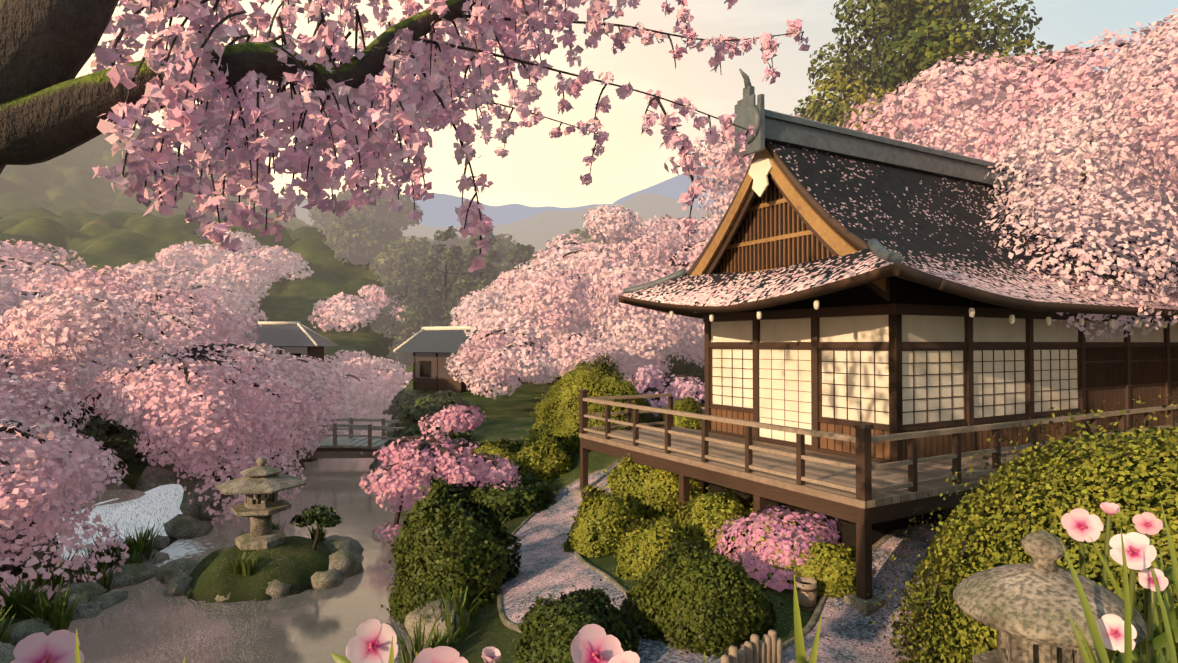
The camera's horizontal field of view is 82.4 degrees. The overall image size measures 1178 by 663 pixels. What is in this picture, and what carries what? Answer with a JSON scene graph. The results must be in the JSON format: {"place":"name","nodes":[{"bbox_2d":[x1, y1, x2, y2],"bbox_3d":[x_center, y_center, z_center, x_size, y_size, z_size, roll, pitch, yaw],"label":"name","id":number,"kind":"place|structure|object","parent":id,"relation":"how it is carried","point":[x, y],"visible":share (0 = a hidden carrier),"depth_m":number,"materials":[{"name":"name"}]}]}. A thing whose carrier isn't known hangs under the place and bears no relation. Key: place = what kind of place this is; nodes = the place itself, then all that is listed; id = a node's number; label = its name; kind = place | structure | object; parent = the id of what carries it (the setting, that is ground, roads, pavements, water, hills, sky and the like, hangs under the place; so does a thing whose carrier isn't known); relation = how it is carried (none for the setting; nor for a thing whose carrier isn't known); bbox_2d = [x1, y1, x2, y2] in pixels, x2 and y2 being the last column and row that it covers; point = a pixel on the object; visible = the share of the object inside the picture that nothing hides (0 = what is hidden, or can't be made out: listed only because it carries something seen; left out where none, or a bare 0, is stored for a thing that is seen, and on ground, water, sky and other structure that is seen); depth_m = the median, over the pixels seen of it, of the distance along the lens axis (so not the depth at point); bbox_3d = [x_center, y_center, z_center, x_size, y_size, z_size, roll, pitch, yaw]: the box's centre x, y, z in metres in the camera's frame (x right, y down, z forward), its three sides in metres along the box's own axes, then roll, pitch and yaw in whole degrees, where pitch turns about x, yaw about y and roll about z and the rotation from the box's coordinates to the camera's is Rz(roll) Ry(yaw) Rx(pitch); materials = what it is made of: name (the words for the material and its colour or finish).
{"place":"outdoors","nodes":[
{"label":"outdoors","id":0,"kind":"place"},
{"bbox_2d":[68,398,425,662],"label":"water","id":1,"kind":"structure","parent":0,"point":[147,621],"depth_m":9.87,"materials":[{"name":"grey liquid"}]},
{"bbox_2d":[56,484,214,565],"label":"waterfall","id":2,"kind":"structure","parent":1,"relation":"on","point":[126,510],"depth_m":12.79,"materials":[{"name":"white liquid"}]},
{"bbox_2d":[0,127,820,662],"bbox_3d":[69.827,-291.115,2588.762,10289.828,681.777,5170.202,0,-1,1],"label":"ground","id":3,"kind":"structure","parent":0,"point":[66,201],"depth_m":83.91,"materials":[{"name":"green plant"}]},
{"bbox_2d":[0,458,469,662],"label":"garden rocks","id":4,"kind":"object","parent":3,"relation":"on","point":[193,520],"visible":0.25,"depth_m":11.00,"materials":[{"name":"stone"}]},
{"bbox_2d":[0,416,507,662],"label":"bank grass","id":5,"kind":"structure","parent":3,"relation":"on","point":[22,602],"depth_m":9.39,"materials":[{"name":"green plant"}]},
{"bbox_2d":[215,457,305,549],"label":"stone lantern","id":6,"kind":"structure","parent":3,"relation":"on","point":[261,481],"depth_m":11.30,"materials":[{"name":"grey stone"}]},
{"bbox_2d":[237,321,336,362],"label":"building","id":7,"kind":"structure","parent":3,"relation":"on","point":[296,338],"depth_m":47.36,"materials":[{"name":"paint"}]},
{"bbox_2d":[289,504,341,549],"bbox_3d":[-4.689,3.430,11.602,0.959,0.856,0.639,0,-1,1],"label":"island pine","id":8,"kind":"object","parent":3,"relation":"on","point":[326,518],"depth_m":11.54,"materials":[{"name":"green plant"}]},
{"bbox_2d":[68,390,562,521],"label":"shrubs","id":9,"kind":"object","parent":3,"relation":"on","point":[437,404],"visible":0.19,"depth_m":16.59,"materials":[{"name":"green plant"}]},
{"bbox_2d":[282,417,405,458],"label":"foot bridge","id":10,"kind":"structure","parent":3,"relation":"on","point":[336,447],"depth_m":21.05,"materials":[{"name":"brown wood"}]},
{"bbox_2d":[0,0,810,273],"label":"cherry","id":11,"kind":"object","parent":3,"relation":"on","point":[193,123],"depth_m":2.77,"materials":[{"name":"pink plant"}]},
{"bbox_2d":[393,326,494,391],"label":"tea house","id":12,"kind":"structure","parent":3,"relation":"on","point":[432,349],"depth_m":37.60,"materials":[{"name":"paint"}]},
{"bbox_2d":[10,499,1177,662],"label":"flowers","id":13,"kind":"object","parent":3,"relation":"on","point":[370,642],"depth_m":2.56,"materials":[{"name":"pink plant"}]},
{"bbox_2d":[497,458,996,660],"bbox_3d":[7.319,3.424,13.757,19.631,1.147,9.607,1,-1,-27],"label":"path edging","id":14,"kind":"object","parent":3,"relation":"on","point":[806,629],"visible":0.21,"depth_m":9.02,"materials":[{"name":"stone"}]},
{"bbox_2d":[720,629,781,662],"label":"log edging","id":15,"kind":"object","parent":3,"relation":"on","point":[767,648],"visible":1,"depth_m":6.83,"materials":[{"name":"brown wood"}]},
{"bbox_2d":[708,505,842,591],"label":"azalea flowers","id":16,"kind":"object","parent":3,"relation":"on","point":[760,564],"visible":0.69,"depth_m":9.08,"materials":[{"name":"pink plant"}]},
{"bbox_2d":[381,348,1177,662],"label":"shrub","id":17,"kind":"object","parent":3,"relation":"on","point":[1154,503],"visible":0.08,"depth_m":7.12,"materials":[{"name":"green plant"}]},
{"bbox_2d":[793,577,817,611],"bbox_3d":[2.701,3.290,8.393,0.295,0.360,0.287,0,-1,1],"label":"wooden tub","id":18,"kind":"object","parent":3,"relation":"on","point":[807,588],"visible":0.83,"depth_m":8.28,"materials":[{"name":"brown wood"}]},
{"bbox_2d":[573,147,1177,616],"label":"house","id":19,"kind":"structure","parent":3,"relation":"on","point":[867,415],"depth_m":11.95,"materials":[{"name":"brown wood"}]},
{"bbox_2d":[618,141,1177,318],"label":"house roof","id":20,"kind":"structure","parent":19,"relation":"attached to","point":[927,227],"depth_m":12.40,"materials":[{"name":"grey tile"}]},
{"bbox_2d":[623,69,1177,293],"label":"roof ridge","id":21,"kind":"structure","parent":19,"relation":"attached to","point":[774,126],"depth_m":13.49,"materials":[{"name":"grey tile"}]},
{"bbox_2d":[953,530,1146,662],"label":"stone lantern","id":22,"kind":"object","parent":3,"relation":"on","point":[1022,609],"visible":0.92,"depth_m":2.93,"materials":[{"name":"grey stone"}]},
{"bbox_2d":[0,8,1177,606],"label":"cherry","id":23,"kind":"object","parent":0,"point":[1030,122],"depth_m":16.15,"materials":[{"name":"pink plant"}]},
{"bbox_2d":[75,0,1177,207],"label":"sky","id":24,"kind":"structure","parent":0,"point":[538,170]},
{"bbox_2d":[308,0,1060,368],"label":"green tree","id":25,"kind":"object","parent":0,"point":[922,34],"depth_m":29.35,"materials":[{"name":"green plant"}]},
{"bbox_2d":[503,461,991,662],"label":"garden path","id":26,"kind":"structure","parent":0,"point":[547,566],"depth_m":8.95,"materials":[{"name":"grey gravel"}]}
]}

